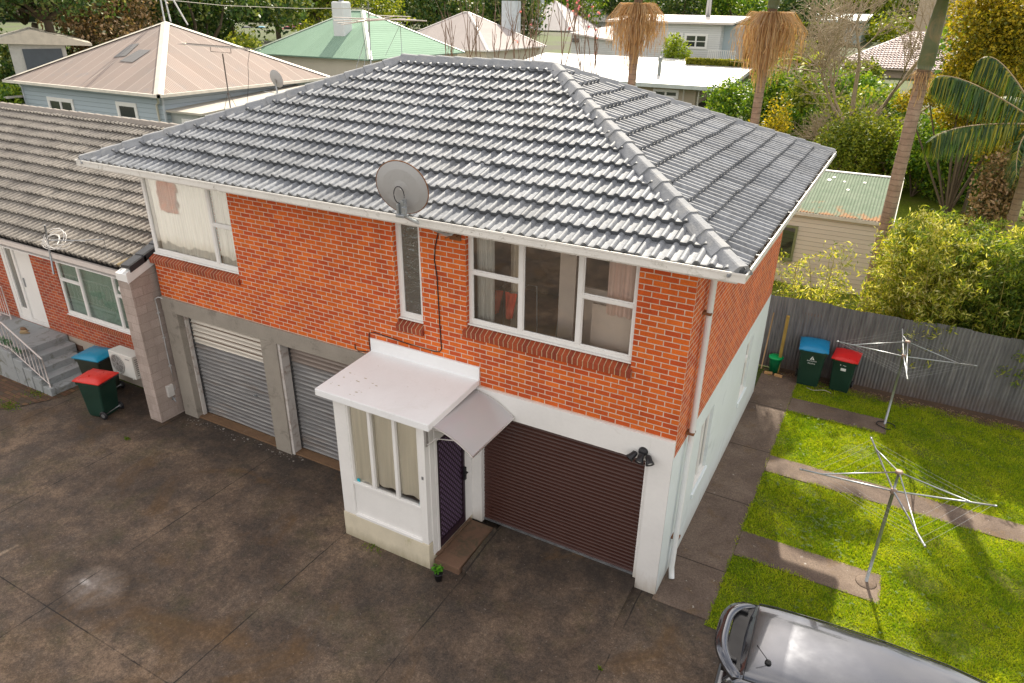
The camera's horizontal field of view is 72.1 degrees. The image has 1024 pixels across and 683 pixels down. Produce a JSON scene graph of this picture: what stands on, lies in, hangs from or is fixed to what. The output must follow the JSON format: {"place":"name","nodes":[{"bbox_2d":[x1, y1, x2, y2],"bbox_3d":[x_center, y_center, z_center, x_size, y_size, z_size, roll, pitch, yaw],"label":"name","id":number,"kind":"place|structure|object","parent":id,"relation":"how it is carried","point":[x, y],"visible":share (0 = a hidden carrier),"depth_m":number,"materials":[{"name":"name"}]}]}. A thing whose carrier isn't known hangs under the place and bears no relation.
{"place":"outdoors","nodes":[
{"label":"outdoors","id":0,"kind":"place"},
{"bbox_2d":[0,375,78,408],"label":"brick paving","id":1,"kind":"structure","parent":0,"point":[13,391],"depth_m":17.17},
{"bbox_2d":[0,311,81,396],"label":"concrete steps","id":2,"kind":"structure","parent":1,"relation":"on","point":[55,351],"depth_m":17.76,"materials":[{"name":"concrete"}]},
{"bbox_2d":[0,321,50,387],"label":"railing","id":3,"kind":"object","parent":2,"relation":"on","point":[20,357],"visible":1,"depth_m":17.04,"materials":[{"name":"white metal"}]},
{"bbox_2d":[0,380,728,682],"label":"driveway","id":4,"kind":"structure","parent":0,"point":[181,548],"depth_m":11.54,"materials":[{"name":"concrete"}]},
{"bbox_2d":[72,368,123,419],"bbox_3d":[-9.511,1.197,16.246,0.771,1.036,0.629,7,26,13],"label":"wheelie bin","id":5,"kind":"object","parent":4,"relation":"on","point":[98,389],"visible":1,"depth_m":16.07,"materials":[{"name":"green plastic"}]},
{"bbox_2d":[71,345,124,388],"bbox_3d":[-10.002,0.722,17.101,0.833,1.128,0.683,8,26,15],"label":"wheelie bin","id":6,"kind":"object","parent":4,"relation":"on","point":[92,357],"visible":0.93,"depth_m":16.76,"materials":[{"name":"blue plastic"}]},
{"bbox_2d":[714,602,986,682],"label":"parked car","id":7,"kind":"object","parent":4,"relation":"on","point":[764,643],"visible":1,"depth_m":8.51,"materials":[{"name":"paint"}]},
{"bbox_2d":[0,21,944,388],"bbox_3d":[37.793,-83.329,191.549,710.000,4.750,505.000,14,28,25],"label":"ground","id":8,"kind":"structure","parent":0,"point":[556,41],"depth_m":103.00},
{"bbox_2d":[0,44,20,93],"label":"shrub","id":9,"kind":"object","parent":8,"relation":"on","point":[7,69],"visible":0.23,"depth_m":52.57,"materials":[{"name":"green plant"}]},
{"bbox_2d":[0,75,24,103],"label":"shrub","id":10,"kind":"object","parent":8,"relation":"on","point":[12,90],"visible":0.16,"depth_m":41.98,"materials":[{"name":"green plant"}]},
{"bbox_2d":[0,26,91,86],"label":"grey shed","id":11,"kind":"structure","parent":8,"relation":"on","point":[30,47],"depth_m":45.42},
{"bbox_2d":[22,49,62,69],"bbox_3d":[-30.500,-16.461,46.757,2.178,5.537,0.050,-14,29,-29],"label":"door","id":12,"kind":"structure","parent":11,"relation":"in","point":[33,58],"depth_m":45.67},
{"bbox_2d":[0,0,129,32],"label":"tree","id":13,"kind":"object","parent":8,"relation":"on","point":[45,12],"visible":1,"depth_m":46.76,"materials":[{"name":"green plant"}]},
{"bbox_2d":[0,102,184,422],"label":"neighbour unit","id":14,"kind":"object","parent":8,"relation":"on","point":[47,181],"visible":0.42,"depth_m":17.58,"materials":[{"name":"brown tile"}]},
{"bbox_2d":[55,262,130,334],"bbox_3d":[-10.044,-1.140,17.056,2.970,1.645,0.115,14,28,25],"label":"window","id":15,"kind":"structure","parent":14,"relation":"in","point":[88,317],"depth_m":17.37,"materials":[{"name":"white paint"}]},
{"bbox_2d":[61,264,128,327],"bbox_3d":[-10.002,-1.148,17.137,2.850,1.560,0.044,14,28,25],"label":"curtain","id":16,"kind":"object","parent":14,"relation":"hanging from","point":[101,297],"visible":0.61,"depth_m":17.29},
{"bbox_2d":[108,345,140,379],"bbox_3d":[-8.885,0.545,16.652,0.958,0.814,0.672,14,28,25],"label":"heat pump","id":17,"kind":"object","parent":14,"relation":"attached to","point":[123,359],"visible":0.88,"depth_m":16.34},
{"bbox_2d":[36,0,168,54],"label":"tree","id":18,"kind":"object","parent":8,"relation":"on","point":[97,28],"visible":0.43,"depth_m":51.84,"materials":[{"name":"green plant"}]},
{"bbox_2d":[2,21,329,122],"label":"weatherboard house","id":19,"kind":"structure","parent":8,"relation":"on","point":[154,72],"depth_m":39.69,"materials":[{"name":"beige metal"}]},
{"bbox_2d":[133,0,285,37],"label":"tree","id":20,"kind":"object","parent":8,"relation":"on","point":[187,8],"visible":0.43,"depth_m":63.57,"materials":[{"name":"green plant"}]},
{"bbox_2d":[166,84,303,123],"bbox_3d":[-15.006,-12.070,40.621,3.792,4.469,9.500,14,28,25],"label":"lean to","id":21,"kind":"object","parent":8,"relation":"on","point":[181,115],"visible":0.1,"depth_m":37.28,"materials":[{"name":"beige metal"}]},
{"bbox_2d":[223,26,266,50],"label":"shrub","id":22,"kind":"object","parent":8,"relation":"on","point":[248,41],"visible":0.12,"depth_m":61.51,"materials":[{"name":"green plant"}]},
{"bbox_2d":[195,0,320,39],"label":"tree","id":23,"kind":"object","parent":8,"relation":"on","point":[281,16],"visible":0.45,"depth_m":71.47,"materials":[{"name":"green plant"}]},
{"bbox_2d":[267,0,353,29],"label":"tree","id":24,"kind":"object","parent":8,"relation":"on","point":[315,15],"visible":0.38,"depth_m":90.62,"materials":[{"name":"green plant"}]},
{"bbox_2d":[253,0,465,76],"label":"green roof house","id":25,"kind":"structure","parent":8,"relation":"on","point":[330,47],"depth_m":59.59,"materials":[{"name":"metal"}]},
{"bbox_2d":[308,0,414,27],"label":"tree","id":26,"kind":"object","parent":8,"relation":"on","point":[376,6],"visible":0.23,"depth_m":105.85,"materials":[{"name":"green plant"}]},
{"bbox_2d":[354,0,455,28],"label":"tree","id":27,"kind":"object","parent":8,"relation":"on","point":[403,22],"visible":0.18,"depth_m":132.89,"materials":[{"name":"green plant"}]},
{"bbox_2d":[394,0,501,29],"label":"tree","id":28,"kind":"object","parent":8,"relation":"on","point":[444,6],"visible":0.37,"depth_m":123.86,"materials":[{"name":"green plant"}]},
{"bbox_2d":[74,53,835,630],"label":"brick house","id":29,"kind":"structure","parent":8,"relation":"on","point":[570,181],"depth_m":11.88,"materials":[{"name":"orange brick"}]},
{"bbox_2d":[148,179,216,261],"bbox_3d":[-6.600,-2.519,14.112,1.780,1.760,0.066,14,28,25],"label":"curtain","id":30,"kind":"object","parent":29,"relation":"hanging from","point":[182,217],"visible":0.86,"depth_m":14.15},
{"bbox_2d":[140,178,238,273],"bbox_3d":[-6.392,-2.425,13.938,2.585,1.835,0.115,14,28,25],"label":"window","id":31,"kind":"structure","parent":29,"relation":"in","point":[218,265],"depth_m":14.18,"materials":[{"name":"white paint"}]},
{"bbox_2d":[210,190,237,266],"bbox_3d":[-5.521,-2.253,13.584,0.600,1.760,0.066,14,28,25],"label":"curtain","id":32,"kind":"object","parent":29,"relation":"hanging from","point":[222,215],"visible":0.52,"depth_m":13.64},
{"bbox_2d":[188,318,274,436],"bbox_3d":[-6.107,0.763,15.422,2.620,2.529,0.056,14,28,25],"label":"garage door","id":33,"kind":"structure","parent":29,"relation":"in","point":[230,363],"depth_m":15.45,"materials":[{"name":"metal"}]},
{"bbox_2d":[288,347,348,460],"bbox_3d":[-3.318,1.451,14.058,2.860,2.526,0.054,14,28,25],"label":"garage door","id":34,"kind":"structure","parent":29,"relation":"in","point":[315,414],"depth_m":14.45,"materials":[{"name":"metal"}]},
{"bbox_2d":[350,407,378,486],"bbox_3d":[-2.543,1.732,11.844,0.640,1.550,0.044,14,28,25],"label":"curtain","id":35,"kind":"object","parent":29,"relation":"hanging from","point":[361,442],"visible":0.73,"depth_m":11.84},
{"bbox_2d":[333,3,426,67],"bbox_3d":[-4.478,-10.425,24.110,3.910,2.116,0.922,14,28,25],"label":"television aerial","id":36,"kind":"object","parent":29,"relation":"attached to","point":[379,19],"visible":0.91,"depth_m":24.09,"materials":[{"name":"metal"}]},
{"bbox_2d":[345,405,420,506],"bbox_3d":[-2.094,1.872,11.574,1.440,1.520,0.072,14,28,25],"label":"window frame","id":37,"kind":"structure","parent":29,"relation":"in","point":[369,416],"depth_m":11.61,"materials":[{"name":"white paint"}]},
{"bbox_2d":[373,414,402,492],"bbox_3d":[-2.071,1.815,11.614,0.580,1.490,0.044,14,28,25],"label":"curtain","id":38,"kind":"object","parent":29,"relation":"hanging from","point":[384,448],"visible":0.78,"depth_m":11.64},
{"bbox_2d":[397,422,419,499],"bbox_3d":[-1.670,1.909,11.394,0.515,1.460,0.043,14,28,25],"label":"curtain","id":39,"kind":"object","parent":29,"relation":"hanging from","point":[407,447],"visible":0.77,"depth_m":11.40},
{"bbox_2d":[395,223,422,323],"bbox_3d":[-1.675,-1.232,11.660,0.560,1.915,0.115,14,28,25],"label":"window","id":40,"kind":"structure","parent":29,"relation":"in","point":[407,237],"depth_m":11.73,"materials":[{"name":"white paint"}]},
{"bbox_2d":[376,160,460,240],"bbox_3d":[-1.264,-1.990,10.190,1.244,1.346,0.620,-12,28,-24],"label":"satellite dish","id":41,"kind":"object","parent":29,"relation":"attached to","point":[393,178],"visible":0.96,"depth_m":9.89,"materials":[{"name":"metal"}]},
{"bbox_2d":[437,434,467,546],"bbox_3d":[-1.009,2.448,12.038,0.154,2.170,0.820,14,28,25],"label":"security door","id":42,"kind":"structure","parent":29,"relation":"in","point":[452,471],"depth_m":12.12,"materials":[{"name":"purple"}]},
{"bbox_2d":[477,238,494,321],"bbox_3d":[-0.422,-1.053,11.222,0.330,1.650,0.066,14,28,25],"label":"curtain","id":43,"kind":"object","parent":29,"relation":"hanging from","point":[486,285],"visible":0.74,"depth_m":11.26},
{"bbox_2d":[511,244,518,327],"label":"curtain","id":44,"kind":"object","parent":29,"relation":"hanging from","point":[514,266],"visible":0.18,"depth_m":11.50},
{"bbox_2d":[468,236,639,363],"bbox_3d":[0.550,-0.769,10.532,2.830,1.725,0.115,14,28,25],"label":"window","id":45,"kind":"structure","parent":29,"relation":"in","point":[577,345],"depth_m":10.66,"materials":[{"name":"white paint"}]},
{"bbox_2d":[484,421,644,574],"bbox_3d":[0.799,2.509,11.912,2.940,2.385,0.070,14,28,25],"label":"garage door","id":46,"kind":"structure","parent":29,"relation":"in","point":[581,498],"depth_m":11.88,"materials":[{"name":"brown paint"}]},
{"bbox_2d":[606,262,636,318],"bbox_3d":[1.631,-0.856,10.100,0.540,1.110,0.065,14,28,25],"label":"curtain","id":47,"kind":"object","parent":29,"relation":"hanging from","point":[621,282],"visible":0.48,"depth_m":10.16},
{"bbox_2d":[692,413,709,489],"bbox_3d":[3.390,1.900,12.692,0.115,1.365,0.870,14,28,25],"label":"window","id":48,"kind":"structure","parent":29,"relation":"in","point":[699,467],"depth_m":12.90,"materials":[{"name":"glass"}]},
{"bbox_2d":[0,0,917,26],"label":"distant woods","id":49,"kind":"object","parent":8,"relation":"on","point":[31,19],"depth_m":170.40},
{"bbox_2d":[416,1,546,59],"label":"hip roof house","id":50,"kind":"structure","parent":8,"relation":"on","point":[484,34],"depth_m":74.53,"materials":[{"name":"grey metal"}]},
{"bbox_2d":[457,0,554,34],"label":"tree","id":51,"kind":"object","parent":8,"relation":"on","point":[490,4],"visible":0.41,"depth_m":113.65,"materials":[{"name":"green plant"}]},
{"bbox_2d":[520,0,554,60],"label":"magnolia sapling","id":52,"kind":"object","parent":8,"relation":"on","point":[534,42],"visible":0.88,"depth_m":25.05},
{"bbox_2d":[521,0,597,31],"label":"white house","id":53,"kind":"structure","parent":8,"relation":"on","point":[554,26],"depth_m":131.87,"materials":[{"name":"paint"}]},
{"bbox_2d":[544,0,609,26],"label":"tree","id":54,"kind":"object","parent":8,"relation":"on","point":[588,10],"visible":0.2,"depth_m":144.86,"materials":[{"name":"green plant"}]},
{"bbox_2d":[570,26,612,55],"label":"white wing","id":55,"kind":"structure","parent":8,"relation":"on","point":[603,48],"depth_m":88.80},
{"bbox_2d":[525,53,753,105],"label":"flat roof house","id":56,"kind":"structure","parent":8,"relation":"on","point":[677,79],"depth_m":61.40,"materials":[{"name":"white paint"}]},
{"bbox_2d":[661,32,692,58],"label":"shrub","id":57,"kind":"object","parent":8,"relation":"on","point":[671,49],"visible":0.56,"depth_m":68.13,"materials":[{"name":"green plant"}]},
{"bbox_2d":[607,0,747,59],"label":"deck house","id":58,"kind":"structure","parent":8,"relation":"on","point":[707,35],"depth_m":71.26,"materials":[{"name":"white paint"}]},
{"bbox_2d":[648,0,719,15],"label":"tree","id":59,"kind":"object","parent":8,"relation":"on","point":[685,6],"visible":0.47,"depth_m":159.64,"materials":[{"name":"green plant"}]},
{"bbox_2d":[685,57,756,73],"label":"hedge","id":60,"kind":"object","parent":8,"relation":"on","point":[707,61],"visible":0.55,"depth_m":63.77,"materials":[{"name":"green plant"}]},
{"bbox_2d":[689,0,767,22],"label":"tree","id":61,"kind":"object","parent":8,"relation":"on","point":[722,7],"visible":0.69,"depth_m":146.64,"materials":[{"name":"green plant"}]},
{"bbox_2d":[701,66,788,121],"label":"shrub","id":62,"kind":"object","parent":8,"relation":"on","point":[729,97],"visible":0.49,"depth_m":46.94,"materials":[{"name":"green plant"}]},
{"bbox_2d":[738,57,829,125],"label":"shrub","id":63,"kind":"object","parent":8,"relation":"on","point":[766,100],"visible":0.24,"depth_m":44.44,"materials":[{"name":"green plant"}]},
{"bbox_2d":[773,248,826,301],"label":"bamboo","id":64,"kind":"object","parent":8,"relation":"on","point":[799,265],"visible":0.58,"depth_m":18.75,"materials":[{"name":"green plant"}]},
{"bbox_2d":[761,0,838,29],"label":"tree","id":65,"kind":"object","parent":8,"relation":"on","point":[785,5],"visible":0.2,"depth_m":87.32,"materials":[{"name":"green plant"}]},
{"bbox_2d":[781,70,850,124],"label":"shrub","id":66,"kind":"object","parent":8,"relation":"on","point":[800,104],"visible":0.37,"depth_m":41.00,"materials":[{"name":"green plant"}]},
{"bbox_2d":[800,240,867,311],"bbox_3d":[8.425,-1.071,18.692,1.917,3.512,1.433,-9,27,-20],"label":"bamboo","id":67,"kind":"object","parent":8,"relation":"on","point":[824,295],"visible":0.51,"depth_m":18.42,"materials":[{"name":"green plant"}]},
{"bbox_2d":[732,0,968,169],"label":"bare tree","id":68,"kind":"object","parent":8,"relation":"on","point":[825,49],"visible":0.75,"depth_m":36.53,"materials":[{"name":"plant"}]},
{"bbox_2d":[813,66,893,109],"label":"shrub","id":69,"kind":"object","parent":8,"relation":"on","point":[865,80],"visible":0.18,"depth_m":51.71,"materials":[{"name":"green plant"}]},
{"bbox_2d":[831,54,889,84],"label":"shrub","id":70,"kind":"object","parent":8,"relation":"on","point":[878,71],"visible":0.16,"depth_m":59.49,"materials":[{"name":"green plant"}]},
{"bbox_2d":[826,224,919,316],"bbox_3d":[9.184,-1.059,18.271,1.785,3.871,1.703,-18,31,-34],"label":"bamboo","id":71,"kind":"object","parent":8,"relation":"on","point":[869,306],"visible":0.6,"depth_m":17.95,"materials":[{"name":"green plant"}]},
{"bbox_2d":[839,0,918,36],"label":"tree","id":72,"kind":"object","parent":8,"relation":"on","point":[884,8],"visible":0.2,"depth_m":128.09,"materials":[{"name":"green plant"}]},
{"bbox_2d":[837,81,922,125],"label":"shrub","id":73,"kind":"object","parent":8,"relation":"on","point":[859,96],"visible":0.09,"depth_m":44.60,"materials":[{"name":"green plant"}]},
{"bbox_2d":[863,11,915,41],"bbox_3d":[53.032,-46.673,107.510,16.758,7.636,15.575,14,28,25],"label":"shrub","id":74,"kind":"object","parent":8,"relation":"on","point":[893,33],"visible":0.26,"depth_m":102.88,"materials":[{"name":"green plant"}]},
{"bbox_2d":[759,295,1023,421],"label":"corrugated fence","id":75,"kind":"object","parent":8,"relation":"on","point":[981,387],"visible":0.26,"depth_m":17.24,"materials":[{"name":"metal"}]},
{"bbox_2d":[856,85,936,131],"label":"shrub","id":76,"kind":"object","parent":8,"relation":"on","point":[899,114],"visible":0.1,"depth_m":42.92,"materials":[{"name":"green plant"}]},
{"bbox_2d":[842,31,959,79],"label":"pink tile house","id":77,"kind":"structure","parent":8,"relation":"on","point":[889,55],"depth_m":72.60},
{"bbox_2d":[857,0,948,310],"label":"palm tree","id":78,"kind":"object","parent":8,"relation":"on","point":[929,51],"visible":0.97,"depth_m":18.46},
{"bbox_2d":[866,205,997,359],"bbox_3d":[10.073,-1.133,17.746,2.669,4.478,2.704,-10,27,-21],"label":"bamboo","id":79,"kind":"object","parent":8,"relation":"on","point":[899,299],"visible":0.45,"depth_m":17.17,"materials":[{"name":"green plant"}]},
{"bbox_2d":[874,208,1013,313],"bbox_3d":[10.947,-1.291,18.407,2.608,4.219,2.527,-1,25,-5],"label":"bamboo","id":80,"kind":"object","parent":8,"relation":"on","point":[908,233],"visible":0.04,"depth_m":18.05,"materials":[{"name":"green plant"}]},
{"bbox_2d":[890,0,1023,217],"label":"tree","id":81,"kind":"object","parent":8,"relation":"on","point":[987,23],"visible":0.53,"depth_m":25.72,"materials":[{"name":"green plant"}]},
{"bbox_2d":[910,125,1004,202],"bbox_3d":[20.604,-8.257,32.539,4.772,4.128,4.018,14,28,25],"label":"shrub","id":82,"kind":"object","parent":8,"relation":"on","point":[944,174],"visible":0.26,"depth_m":32.05,"materials":[{"name":"green plant"}]},
{"bbox_2d":[895,219,1023,368],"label":"bamboo","id":83,"kind":"object","parent":8,"relation":"on","point":[946,314],"visible":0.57,"depth_m":16.57,"materials":[{"name":"green plant"}]},
{"bbox_2d":[909,205,1023,335],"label":"bamboo","id":84,"kind":"object","parent":8,"relation":"on","point":[967,255],"visible":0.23,"depth_m":16.51,"materials":[{"name":"green plant"}]},
{"bbox_2d":[925,8,1023,212],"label":"tree","id":85,"kind":"object","parent":8,"relation":"on","point":[945,28],"depth_m":32.02,"materials":[{"name":"green plant"}]},
{"bbox_2d":[953,234,1023,387],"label":"bamboo","id":86,"kind":"object","parent":8,"relation":"on","point":[1015,329],"visible":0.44,"depth_m":16.25,"materials":[{"name":"green plant"}]},
{"bbox_2d":[652,368,796,620],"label":"side path","id":87,"kind":"structure","parent":0,"point":[706,547],"depth_m":13.66,"materials":[{"name":"concrete"}]},
{"bbox_2d":[733,530,881,602],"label":"path","id":88,"kind":"structure","parent":0,"point":[820,569],"depth_m":12.21,"materials":[{"name":"concrete"}]},
{"bbox_2d":[855,575,876,589],"bbox_3d":[5.966,4.044,11.853,0.340,0.030,0.340,14,28,25],"label":"pole footing","id":89,"kind":"object","parent":88,"relation":"on","point":[870,584],"visible":0.96,"depth_m":11.82,"materials":[{"name":"concrete"}]},
{"bbox_2d":[799,437,996,581],"bbox_3d":[5.980,3.072,11.392,1.863,2.380,2.136,-13,29,-27],"label":"rotary clothesline","id":90,"kind":"object","parent":89,"relation":"on","point":[893,489],"visible":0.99,"depth_m":11.05,"materials":[{"name":"metal"}]},
{"bbox_2d":[787,397,886,434],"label":"path","id":91,"kind":"structure","parent":0,"point":[825,412],"depth_m":16.76,"materials":[{"name":"concrete"}]},
{"bbox_2d":[836,328,976,423],"bbox_3d":[8.722,0.997,16.001,2.004,2.250,2.004,-8,27,-19],"label":"rotary clothesline","id":92,"kind":"object","parent":91,"relation":"on","point":[903,355],"visible":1,"depth_m":15.72,"materials":[{"name":"metal"}]},
{"bbox_2d":[704,382,1023,682],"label":"lawn","id":93,"kind":"structure","parent":0,"point":[919,585],"depth_m":12.52,"materials":[{"name":"plant"}]},
{"bbox_2d":[763,387,1023,675],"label":"clover","id":94,"kind":"object","parent":93,"relation":"on","point":[853,536],"visible":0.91,"depth_m":13.12,"materials":[{"name":"green plant"}]},
{"bbox_2d":[779,368,1023,431],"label":"soil strip","id":95,"kind":"object","parent":93,"relation":"on","point":[957,410],"visible":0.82,"depth_m":17.23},
{"bbox_2d":[795,336,829,386],"bbox_3d":[7.666,0.524,18.033,0.694,1.146,0.846,11,27,21],"label":"wheelie bin","id":96,"kind":"object","parent":95,"relation":"on","point":[814,353],"visible":1,"depth_m":17.77,"materials":[{"name":"green plastic"}]},
{"bbox_2d":[829,347,862,392],"bbox_3d":[8.377,0.741,17.780,0.618,1.018,0.759,16,29,29],"label":"wheelie bin","id":97,"kind":"object","parent":95,"relation":"on","point":[845,362],"visible":1,"depth_m":17.56,"materials":[{"name":"green plastic"}]},
{"bbox_2d":[765,455,1023,543],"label":"path","id":98,"kind":"structure","parent":0,"point":[998,527],"depth_m":13.84,"materials":[{"name":"concrete"}]},
{"bbox_2d":[771,164,1023,309],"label":"neighbour lawn","id":99,"kind":"structure","parent":0,"point":[907,202],"depth_m":31.97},
{"bbox_2d":[603,0,667,85],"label":"palm tree","id":100,"kind":"object","parent":99,"relation":"on","point":[634,23],"visible":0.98,"depth_m":22.41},
{"bbox_2d":[728,0,808,124],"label":"palm tree","id":101,"kind":"object","parent":99,"relation":"on","point":[766,42],"visible":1,"depth_m":20.78,"materials":[{"name":"plant"}]},
{"bbox_2d":[748,89,793,133],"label":"shrub","id":102,"kind":"object","parent":99,"relation":"on","point":[775,123],"visible":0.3,"depth_m":37.24,"materials":[{"name":"yellow plant"}]},
{"bbox_2d":[773,102,827,141],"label":"shrub","id":103,"kind":"object","parent":99,"relation":"on","point":[797,117],"visible":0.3,"depth_m":40.01,"materials":[{"name":"green plant"}]},
{"bbox_2d":[774,170,904,294],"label":"garden shed","id":104,"kind":"structure","parent":99,"relation":"on","point":[841,207],"depth_m":23.98,"materials":[{"name":"wood"}]},
{"bbox_2d":[778,225,798,261],"bbox_3d":[9.530,-3.412,24.378,0.549,1.244,0.115,14,28,25],"label":"window","id":105,"kind":"structure","parent":104,"relation":"in","point":[789,235],"depth_m":24.36,"materials":[{"name":"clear glass"}]},
{"bbox_2d":[790,89,904,173],"bbox_3d":[17.693,-10.749,37.084,6.390,5.371,5.801,14,28,25],"label":"tree","id":106,"kind":"object","parent":99,"relation":"on","point":[816,127],"visible":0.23,"depth_m":36.87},
{"bbox_2d":[812,105,900,173],"bbox_3d":[17.189,-9.442,35.036,4.509,4.587,4.141,14,28,25],"label":"shrub","id":107,"kind":"object","parent":99,"relation":"on","point":[849,146],"visible":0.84,"depth_m":34.31,"materials":[{"name":"green plant"}]},
{"bbox_2d":[849,110,930,188],"bbox_3d":[19.195,-9.533,35.580,4.726,4.156,3.787,14,28,25],"label":"shrub","id":108,"kind":"object","parent":99,"relation":"on","point":[895,121],"visible":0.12,"depth_m":34.84,"materials":[{"name":"green plant"}]},
{"bbox_2d":[882,106,955,199],"bbox_3d":[19.764,-9.009,33.583,4.111,4.582,3.841,14,28,25],"label":"shrub","id":109,"kind":"object","parent":99,"relation":"on","point":[921,176],"visible":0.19,"depth_m":33.58,"materials":[{"name":"green plant"}]},
{"bbox_2d":[919,56,1023,252],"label":"palm tree","id":110,"kind":"object","parent":99,"relation":"on","point":[986,67],"visible":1,"depth_m":19.14,"materials":[{"name":"plant"}]},
{"bbox_2d":[956,141,1023,237],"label":"shrub","id":111,"kind":"object","parent":99,"relation":"on","point":[996,195],"visible":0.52,"depth_m":26.41,"materials":[{"name":"brown plant"}]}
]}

